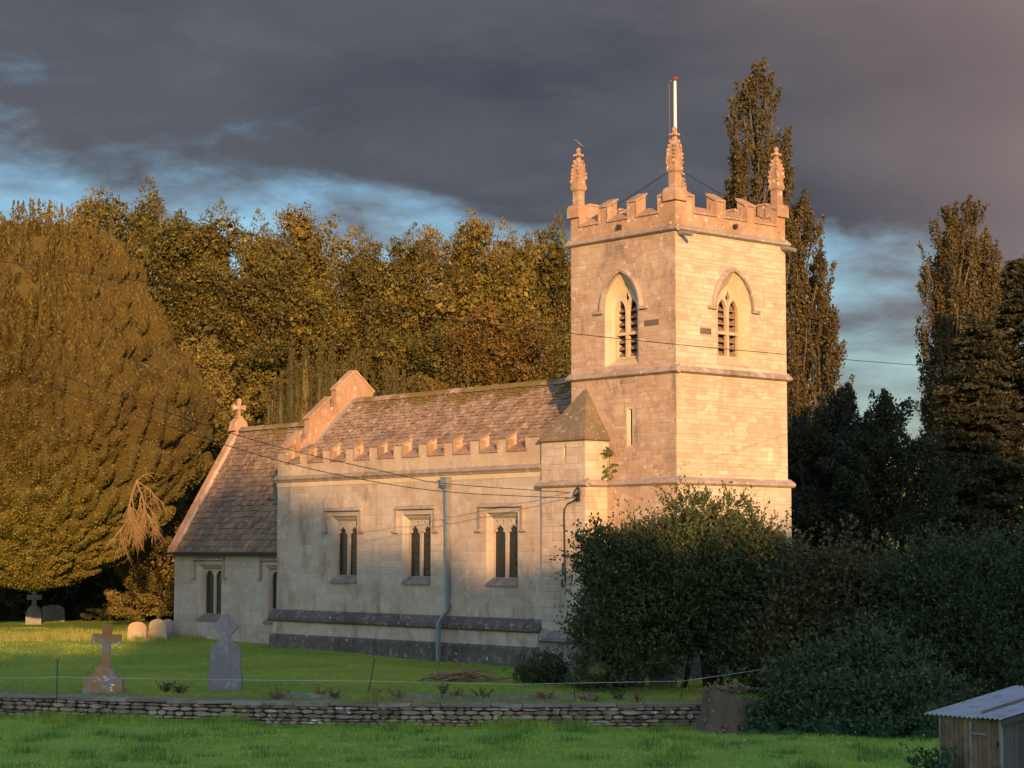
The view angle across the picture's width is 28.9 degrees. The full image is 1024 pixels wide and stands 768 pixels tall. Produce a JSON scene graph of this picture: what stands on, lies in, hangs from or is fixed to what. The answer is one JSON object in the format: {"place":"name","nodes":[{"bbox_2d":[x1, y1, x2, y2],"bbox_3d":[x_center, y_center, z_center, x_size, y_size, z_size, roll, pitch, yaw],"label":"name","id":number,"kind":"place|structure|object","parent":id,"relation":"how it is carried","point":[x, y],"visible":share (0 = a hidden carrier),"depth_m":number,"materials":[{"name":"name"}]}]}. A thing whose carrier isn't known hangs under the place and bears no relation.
{"place":"outdoors","nodes":[
{"label":"outdoors","id":0,"kind":"place"},
{"bbox_2d":[0,625,205,642],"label":"long grass","id":1,"kind":"structure","parent":0,"point":[58,635],"depth_m":87.70,"materials":[{"name":"plant"}]},
{"bbox_2d":[0,626,703,698],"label":"lawn grass","id":2,"kind":"structure","parent":0,"point":[264,695],"depth_m":66.76,"materials":[{"name":"green plant"}]},
{"bbox_2d":[23,620,696,723],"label":"long grass","id":3,"kind":"structure","parent":0,"point":[376,694],"depth_m":56.40,"materials":[{"name":"green plant"}]},
{"bbox_2d":[377,703,560,703],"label":"bank","id":4,"kind":"structure","parent":0,"point":[491,703],"depth_m":55.23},
{"bbox_2d":[0,717,938,767],"bbox_3d":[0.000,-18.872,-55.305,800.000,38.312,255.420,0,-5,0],"label":"field","id":5,"kind":"structure","parent":0,"point":[755,760],"depth_m":48.98,"materials":[{"name":"green plant"}]},
{"bbox_2d":[0,693,772,729],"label":"churchyard wall","id":6,"kind":"structure","parent":5,"relation":"on","point":[467,714],"depth_m":55.17,"materials":[{"name":"stone"}]},
{"bbox_2d":[0,707,785,731],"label":"meadow grass","id":7,"kind":"structure","parent":5,"relation":"on","point":[507,723],"depth_m":54.90,"materials":[{"name":"green plant"}]},
{"bbox_2d":[21,724,923,767],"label":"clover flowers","id":8,"kind":"object","parent":5,"relation":"on","point":[467,746],"visible":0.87,"depth_m":46.88,"materials":[{"name":"white plant"}]},
{"bbox_2d":[692,679,755,733],"bbox_3d":[5.952,8.848,54.443,1.882,1.478,1.570,2,-5,-22],"label":"tree stump","id":9,"kind":"object","parent":5,"relation":"on","point":[720,711],"visible":0.99,"depth_m":54.05,"materials":[{"name":"brown wood"}]},
{"bbox_2d":[737,695,939,739],"bbox_3d":[8.807,8.828,52.363,6.125,1.408,1.852,-2,-5,22],"label":"nettle clump","id":10,"kind":"object","parent":5,"relation":"on","point":[889,731],"visible":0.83,"depth_m":52.16,"materials":[{"name":"green plant"}]},
{"bbox_2d":[739,604,993,736],"bbox_3d":[9.882,8.059,54.614,6.934,3.947,5.262,-3,-6,30],"label":"bramble patch","id":11,"kind":"object","parent":5,"relation":"on","point":[850,675],"visible":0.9,"depth_m":53.89,"materials":[{"name":"green plant"}]},
{"bbox_2d":[899,736,963,767],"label":"nettle clump","id":12,"kind":"object","parent":5,"relation":"on","point":[929,762],"visible":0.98,"depth_m":39.79,"materials":[{"name":"green plant"}]},
{"bbox_2d":[924,685,1023,767],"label":"shed","id":13,"kind":"structure","parent":5,"relation":"on","point":[985,731],"depth_m":38.86,"materials":[{"name":"wood"}]},
{"bbox_2d":[0,261,986,370],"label":"overhead wire","id":14,"kind":"object","parent":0,"point":[466,321],"visible":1,"depth_m":47.62,"materials":[{"name":"black metal"}]},
{"bbox_2d":[0,487,1023,703],"bbox_3d":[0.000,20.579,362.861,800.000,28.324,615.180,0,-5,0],"label":"churchyard","id":15,"kind":"structure","parent":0,"point":[96,625],"depth_m":68.79,"materials":[{"name":"green plant"}]},
{"bbox_2d":[25,592,42,624],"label":"cross monument","id":16,"kind":"object","parent":15,"relation":"on","point":[34,614],"visible":0.85,"depth_m":102.68,"materials":[{"name":"grey stone"}]},
{"bbox_2d":[41,605,64,622],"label":"headstone","id":17,"kind":"object","parent":15,"relation":"on","point":[56,613],"visible":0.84,"depth_m":104.30,"materials":[{"name":"grey stone"}]},
{"bbox_2d":[56,659,57,703],"bbox_3d":[-12.998,8.489,56.672,0.031,1.270,0.068,0,-5,0],"label":"fence post","id":18,"kind":"object","parent":15,"relation":"on","point":[56,681],"visible":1,"depth_m":56.68,"materials":[{"name":"grey metal"}]},
{"bbox_2d":[31,186,152,279],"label":"tree","id":19,"kind":"object","parent":15,"relation":"on","point":[85,214],"visible":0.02,"depth_m":114.96,"materials":[{"name":"green plant"}]},
{"bbox_2d":[0,501,192,620],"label":"holly shrub","id":20,"kind":"object","parent":15,"relation":"on","point":[85,599],"visible":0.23,"depth_m":104.93,"materials":[{"name":"green plant"}]},
{"bbox_2d":[83,623,124,693],"bbox_3d":[-12.225,8.260,59.723,1.180,2.080,0.840,3,-5,-6],"label":"cross monument","id":21,"kind":"object","parent":15,"relation":"on","point":[105,678],"visible":0.95,"depth_m":59.48,"materials":[{"name":"stone"}]},
{"bbox_2d":[0,198,217,592],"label":"yew tree","id":22,"kind":"object","parent":15,"relation":"on","point":[88,488],"visible":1,"depth_m":91.26,"materials":[{"name":"green plant"}]},
{"bbox_2d":[128,622,146,640],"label":"headstone","id":23,"kind":"object","parent":15,"relation":"on","point":[134,628],"visible":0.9,"depth_m":86.35,"materials":[{"name":"beige stone"}]},
{"bbox_2d":[103,491,191,621],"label":"wood tree","id":24,"kind":"object","parent":15,"relation":"on","point":[156,579],"visible":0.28,"depth_m":99.82,"materials":[{"name":"green plant"}]},
{"bbox_2d":[149,619,166,638],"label":"headstone","id":25,"kind":"object","parent":15,"relation":"on","point":[158,627],"visible":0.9,"depth_m":86.82,"materials":[{"name":"beige stone"}]},
{"bbox_2d":[155,678,175,691],"bbox_3d":[-10.552,9.177,60.483,0.602,0.419,0.396,-2,-5,21],"label":"weed","id":26,"kind":"object","parent":15,"relation":"on","point":[166,687],"visible":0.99,"depth_m":60.41,"materials":[{"name":"green plant"}]},
{"bbox_2d":[164,619,174,636],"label":"headstone","id":27,"kind":"object","parent":15,"relation":"on","point":[170,626],"visible":0.57,"depth_m":88.85,"materials":[{"name":"grey stone"}]},
{"bbox_2d":[171,683,192,692],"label":"weed","id":28,"kind":"object","parent":15,"relation":"on","point":[177,689],"visible":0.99,"depth_m":59.83,"materials":[{"name":"green plant"}]},
{"bbox_2d":[91,174,277,491],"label":"tree","id":29,"kind":"object","parent":15,"relation":"on","point":[160,245],"visible":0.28,"depth_m":111.34,"materials":[{"name":"green plant"}]},
{"bbox_2d":[114,336,254,611],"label":"tree","id":30,"kind":"object","parent":15,"relation":"on","point":[212,373],"visible":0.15,"depth_m":104.69,"materials":[{"name":"green plant"}]},
{"bbox_2d":[207,613,242,690],"bbox_3d":[-8.789,8.241,60.924,1.040,2.400,0.280,0,-5,5],"label":"headstone","id":31,"kind":"object","parent":15,"relation":"on","point":[225,657],"visible":0.99,"depth_m":60.82,"materials":[{"name":"grey stone"}]},
{"bbox_2d":[149,198,320,511],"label":"tree","id":32,"kind":"object","parent":15,"relation":"on","point":[215,242],"visible":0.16,"depth_m":112.34,"materials":[{"name":"green plant"}]},
{"bbox_2d":[161,208,341,458],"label":"tree","id":33,"kind":"object","parent":15,"relation":"on","point":[282,274],"visible":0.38,"depth_m":110.59,"materials":[{"name":"green plant"}]},
{"bbox_2d":[264,686,289,699],"bbox_3d":[-6.777,8.873,57.079,0.752,0.415,0.396,0,-5,0],"label":"weed","id":34,"kind":"object","parent":15,"relation":"on","point":[276,693],"visible":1,"depth_m":57.07,"materials":[{"name":"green plant"}]},
{"bbox_2d":[264,335,314,424],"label":"upright yew","id":35,"kind":"object","parent":15,"relation":"on","point":[298,398],"visible":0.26,"depth_m":96.18,"materials":[{"name":"green plant"}]},
{"bbox_2d":[217,201,393,420],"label":"tree","id":36,"kind":"object","parent":15,"relation":"on","point":[306,229],"visible":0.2,"depth_m":112.25,"materials":[{"name":"green plant"}]},
{"bbox_2d":[314,684,331,693],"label":"weed","id":37,"kind":"object","parent":15,"relation":"on","point":[318,691],"visible":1,"depth_m":57.26,"materials":[{"name":"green plant"}]},
{"bbox_2d":[312,336,344,407],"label":"upright yew","id":38,"kind":"object","parent":15,"relation":"on","point":[324,382],"visible":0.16,"depth_m":95.78,"materials":[{"name":"green plant"}]},
{"bbox_2d":[329,687,345,698],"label":"weed","id":39,"kind":"object","parent":15,"relation":"on","point":[333,693],"visible":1,"depth_m":56.91,"materials":[{"name":"green plant"}]},
{"bbox_2d":[249,223,436,395],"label":"tree","id":40,"kind":"object","parent":15,"relation":"on","point":[359,273],"visible":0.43,"depth_m":110.91,"materials":[{"name":"green plant"}]},
{"bbox_2d":[346,341,376,395],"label":"upright yew","id":41,"kind":"object","parent":15,"relation":"on","point":[356,360],"visible":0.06,"depth_m":96.87,"materials":[{"name":"green plant"}]},
{"bbox_2d":[367,658,374,694],"bbox_3d":[-4.035,8.445,56.475,0.271,1.276,0.068,0,-5,0],"label":"fence post","id":42,"kind":"object","parent":15,"relation":"on","point":[371,676],"visible":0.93,"depth_m":56.48,"materials":[{"name":"grey metal"}]},
{"bbox_2d":[0,684,754,703],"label":"dry grass","id":43,"kind":"structure","parent":15,"relation":"on","point":[387,698],"depth_m":56.65,"materials":[{"name":"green plant"}]},
{"bbox_2d":[382,354,406,394],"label":"upright yew","id":44,"kind":"object","parent":15,"relation":"on","point":[394,380],"visible":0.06,"depth_m":96.08,"materials":[{"name":"green plant"}]},
{"bbox_2d":[387,686,407,698],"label":"weed","id":45,"kind":"object","parent":15,"relation":"on","point":[392,693],"visible":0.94,"depth_m":56.63,"materials":[{"name":"green plant"}]},
{"bbox_2d":[336,221,463,394],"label":"tree","id":46,"kind":"object","parent":15,"relation":"on","point":[394,247],"visible":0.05,"depth_m":113.36,"materials":[{"name":"green plant"}]},
{"bbox_2d":[411,376,424,392],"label":"upright yew","id":47,"kind":"object","parent":15,"relation":"on","point":[413,386],"visible":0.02,"depth_m":96.50,"materials":[{"name":"green plant"}]},
{"bbox_2d":[272,693,594,700],"bbox_3d":[-2.281,9.013,57.049,9.347,0.185,0.731,0,-5,5],"label":"kerb edging","id":48,"kind":"object","parent":15,"relation":"on","point":[326,695],"visible":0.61,"depth_m":56.70,"materials":[{"name":"grey stone"}]},
{"bbox_2d":[375,315,492,395],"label":"tree","id":49,"kind":"object","parent":15,"relation":"on","point":[432,363],"visible":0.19,"depth_m":106.22,"materials":[{"name":"green plant"}]},
{"bbox_2d":[435,680,450,693],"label":"weed","id":50,"kind":"object","parent":15,"relation":"on","point":[442,687],"visible":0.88,"depth_m":58.41,"materials":[{"name":"green plant"}]},
{"bbox_2d":[442,685,467,695],"bbox_3d":[-1.644,8.805,56.756,0.757,0.390,0.425,0,-5,0],"label":"weed","id":51,"kind":"object","parent":15,"relation":"on","point":[458,692],"visible":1,"depth_m":56.74,"materials":[{"name":"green plant"}]},
{"bbox_2d":[365,207,565,392],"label":"tree","id":52,"kind":"object","parent":15,"relation":"on","point":[464,253],"visible":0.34,"depth_m":110.53,"materials":[{"name":"green plant"}]},
{"bbox_2d":[418,658,515,681],"bbox_3d":[-1.458,9.306,64.583,3.194,0.758,1.014,0,-5,0],"label":"branch pile","id":53,"kind":"object","parent":15,"relation":"on","point":[444,676],"visible":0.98,"depth_m":64.46,"materials":[{"name":"brown wood"}]},
{"bbox_2d":[469,687,493,698],"bbox_3d":[-0.844,8.810,56.713,0.634,0.356,0.438,-2,-5,25],"label":"weed","id":54,"kind":"object","parent":15,"relation":"on","point":[483,694],"visible":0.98,"depth_m":56.66,"materials":[{"name":"green plant"}]},
{"bbox_2d":[167,126,796,678],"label":"church","id":55,"kind":"structure","parent":15,"relation":"on","point":[273,552],"depth_m":71.48,"materials":[{"name":"stone"}]},
{"bbox_2d":[191,557,226,620],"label":"window","id":56,"kind":"structure","parent":55,"relation":"in","point":[209,576],"depth_m":88.06,"materials":[{"name":"stone"}]},
{"bbox_2d":[256,557,276,623],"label":"window","id":57,"kind":"structure","parent":55,"relation":"in","point":[270,571],"depth_m":84.44,"materials":[{"name":"stone"}]},
{"bbox_2d":[0,368,565,497],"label":"overhead wire","id":58,"kind":"object","parent":55,"relation":"attached to","point":[268,457],"visible":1,"depth_m":66.15,"materials":[{"name":"black metal"}]},
{"bbox_2d":[0,352,569,492],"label":"overhead wire","id":59,"kind":"object","parent":55,"relation":"attached to","point":[273,445],"visible":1,"depth_m":66.20,"materials":[{"name":"black metal"}]},
{"bbox_2d":[321,507,364,583],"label":"window","id":60,"kind":"structure","parent":55,"relation":"in","point":[343,528],"depth_m":79.28,"materials":[{"name":"stone"}]},
{"bbox_2d":[392,505,438,584],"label":"window","id":61,"kind":"structure","parent":55,"relation":"in","point":[416,528],"depth_m":75.78,"materials":[{"name":"stone"}]},
{"bbox_2d":[475,502,526,586],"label":"window","id":62,"kind":"structure","parent":55,"relation":"in","point":[501,527],"depth_m":72.05,"materials":[{"name":"stone"}]},
{"bbox_2d":[574,139,585,148],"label":"bird","id":63,"kind":"object","parent":55,"relation":"on","point":[579,144],"visible":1,"depth_m":71.59},
{"bbox_2d":[601,446,617,480],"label":"sapling","id":64,"kind":"object","parent":55,"relation":"on","point":[607,453],"visible":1,"depth_m":68.87,"materials":[{"name":"green plant"}]},
{"bbox_2d":[593,267,647,366],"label":"belfry window","id":65,"kind":"structure","parent":55,"relation":"in","point":[621,288],"depth_m":69.59,"materials":[{"name":"stone"}]},
{"bbox_2d":[626,407,633,447],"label":"slit window","id":66,"kind":"structure","parent":55,"relation":"in","point":[629,410],"depth_m":68.65,"materials":[{"name":"stone"}]},
{"bbox_2d":[596,77,764,219],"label":"flagpole","id":67,"kind":"object","parent":55,"relation":"on","point":[674,79],"visible":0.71,"depth_m":71.11,"materials":[{"name":"white metal"}]},
{"bbox_2d":[707,267,760,366],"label":"belfry window","id":68,"kind":"structure","parent":55,"relation":"in","point":[737,303],"depth_m":69.51,"materials":[{"name":"stone"}]},
{"bbox_2d":[407,300,557,391],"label":"tree","id":69,"kind":"object","parent":15,"relation":"on","point":[497,341],"visible":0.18,"depth_m":104.91,"materials":[{"name":"green plant"}]},
{"bbox_2d":[429,216,570,359],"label":"tree","id":70,"kind":"object","parent":15,"relation":"on","point":[513,284],"visible":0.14,"depth_m":109.64,"materials":[{"name":"green plant"}]},
{"bbox_2d":[490,329,570,383],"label":"tree","id":71,"kind":"object","parent":15,"relation":"on","point":[561,370],"visible":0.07,"depth_m":105.64,"materials":[{"name":"green plant"}]},
{"bbox_2d":[502,642,577,684],"bbox_3d":[0.996,9.030,63.701,2.654,1.539,1.596,0,-5,0],"label":"clipped shrub","id":72,"kind":"object","parent":15,"relation":"on","point":[544,669],"visible":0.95,"depth_m":63.48,"materials":[{"name":"green plant"}]},
{"bbox_2d":[517,211,570,361],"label":"tree","id":73,"kind":"object","parent":15,"relation":"on","point":[553,272],"visible":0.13,"depth_m":114.01,"materials":[{"name":"green plant"}]},
{"bbox_2d":[536,690,553,699],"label":"weed","id":74,"kind":"object","parent":15,"relation":"on","point":[542,695],"visible":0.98,"depth_m":56.42,"materials":[{"name":"brown plant"}]},
{"bbox_2d":[572,660,574,699],"bbox_3d":[1.752,8.441,56.074,0.091,1.272,0.068,0,-5,0],"label":"fence post","id":75,"kind":"object","parent":15,"relation":"on","point":[573,679],"visible":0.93,"depth_m":56.08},
{"bbox_2d":[577,693,603,701],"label":"weed","id":76,"kind":"object","parent":15,"relation":"on","point":[587,699],"visible":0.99,"depth_m":56.33,"materials":[{"name":"green plant"}]},
{"bbox_2d":[551,664,636,687],"bbox_3d":[2.650,9.083,61.656,2.873,0.859,1.702,0,-5,0],"label":"cut hedge heap","id":77,"kind":"object","parent":15,"relation":"on","point":[622,685],"visible":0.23,"depth_m":61.49,"materials":[{"name":"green plant"}]},
{"bbox_2d":[608,687,626,699],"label":"weed","id":78,"kind":"object","parent":15,"relation":"on","point":[620,695],"visible":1,"depth_m":57.01,"materials":[{"name":"green plant"}]},
{"bbox_2d":[625,670,644,686],"bbox_3d":[3.841,9.300,61.939,0.600,0.750,0.120,1,-5,-10],"label":"headstone","id":79,"kind":"object","parent":15,"relation":"on","point":[636,683],"visible":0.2,"depth_m":61.88,"materials":[{"name":"grey stone"}]},
{"bbox_2d":[631,691,647,701],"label":"weed","id":80,"kind":"object","parent":15,"relation":"on","point":[636,697],"visible":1,"depth_m":56.31,"materials":[{"name":"brown plant"}]},
{"bbox_2d":[649,666,676,687],"bbox_3d":[4.669,9.156,61.431,0.840,0.920,0.120,-1,-1,6],"label":"headstone","id":81,"kind":"object","parent":15,"relation":"on","point":[657,677],"visible":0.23,"depth_m":61.37,"materials":[{"name":"grey stone"}]},
{"bbox_2d":[680,660,685,699],"bbox_3d":[4.839,8.474,56.272,0.191,1.274,0.068,0,-5,0],"label":"fence post","id":82,"kind":"object","parent":15,"relation":"on","point":[683,679],"visible":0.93,"depth_m":56.28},
{"bbox_2d":[26,670,755,683],"bbox_3d":[-3.947,8.337,56.477,22.748,0.387,1.254,0,-5,-2],"label":"fence tape","id":83,"kind":"object","parent":82,"relation":"attached to","point":[379,681],"visible":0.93,"depth_m":56.43,"materials":[{"name":"white plastic"}]},
{"bbox_2d":[549,468,817,692],"bbox_3d":[5.470,6.281,60.503,8.740,7.478,4.992,0,-5,0],"label":"evergreen shrub","id":84,"kind":"object","parent":15,"relation":"on","point":[647,589],"visible":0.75,"depth_m":60.02,"materials":[{"name":"green plant"}]},
{"bbox_2d":[720,55,809,477],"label":"poplar","id":85,"kind":"object","parent":15,"relation":"on","point":[739,159],"visible":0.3,"depth_m":106.71,"materials":[{"name":"green plant"}]},
{"bbox_2d":[788,467,827,551],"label":"dark tree","id":86,"kind":"object","parent":15,"relation":"on","point":[796,523],"visible":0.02,"depth_m":93.40,"materials":[{"name":"green plant"}]},
{"bbox_2d":[708,514,928,694],"bbox_3d":[9.798,6.959,58.578,7.819,6.344,6.064,0,-5,0],"label":"evergreen shrub","id":87,"kind":"object","parent":15,"relation":"on","point":[806,596],"visible":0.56,"depth_m":58.50,"materials":[{"name":"green plant"}]},
{"bbox_2d":[786,187,854,544],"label":"poplar","id":88,"kind":"object","parent":15,"relation":"on","point":[822,340],"visible":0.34,"depth_m":109.77,"materials":[{"name":"green plant"}]},
{"bbox_2d":[787,381,913,562],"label":"dark tree","id":89,"kind":"object","parent":15,"relation":"on","point":[802,455],"visible":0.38,"depth_m":90.84,"materials":[{"name":"green plant"}]},
{"bbox_2d":[792,387,962,565],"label":"dark tree","id":90,"kind":"object","parent":15,"relation":"on","point":[881,443],"visible":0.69,"depth_m":88.72,"materials":[{"name":"green plant"}]},
{"bbox_2d":[831,498,1023,703],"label":"evergreen shrub","id":91,"kind":"object","parent":15,"relation":"on","point":[961,606],"visible":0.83,"depth_m":56.58,"materials":[{"name":"green plant"}]},
{"bbox_2d":[914,199,997,542],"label":"poplar","id":92,"kind":"object","parent":15,"relation":"on","point":[948,303],"visible":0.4,"depth_m":118.20,"materials":[{"name":"green plant"}]},
{"bbox_2d":[905,313,1023,553],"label":"spruce","id":93,"kind":"object","parent":15,"relation":"on","point":[981,338],"visible":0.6,"depth_m":103.53,"materials":[{"name":"green plant"}]},
{"bbox_2d":[933,194,1023,532],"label":"poplar","id":94,"kind":"object","parent":15,"relation":"on","point":[988,278],"visible":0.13,"depth_m":119.99,"materials":[{"name":"green plant"}]},
{"bbox_2d":[943,254,1023,549],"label":"spruce","id":95,"kind":"object","parent":15,"relation":"on","point":[1011,313],"visible":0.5,"depth_m":106.14,"materials":[{"name":"green plant"}]},
{"bbox_2d":[0,0,1023,473],"label":"sky","id":96,"kind":"structure","parent":0,"point":[387,116],"materials":[{"name":"grey"}]}
]}

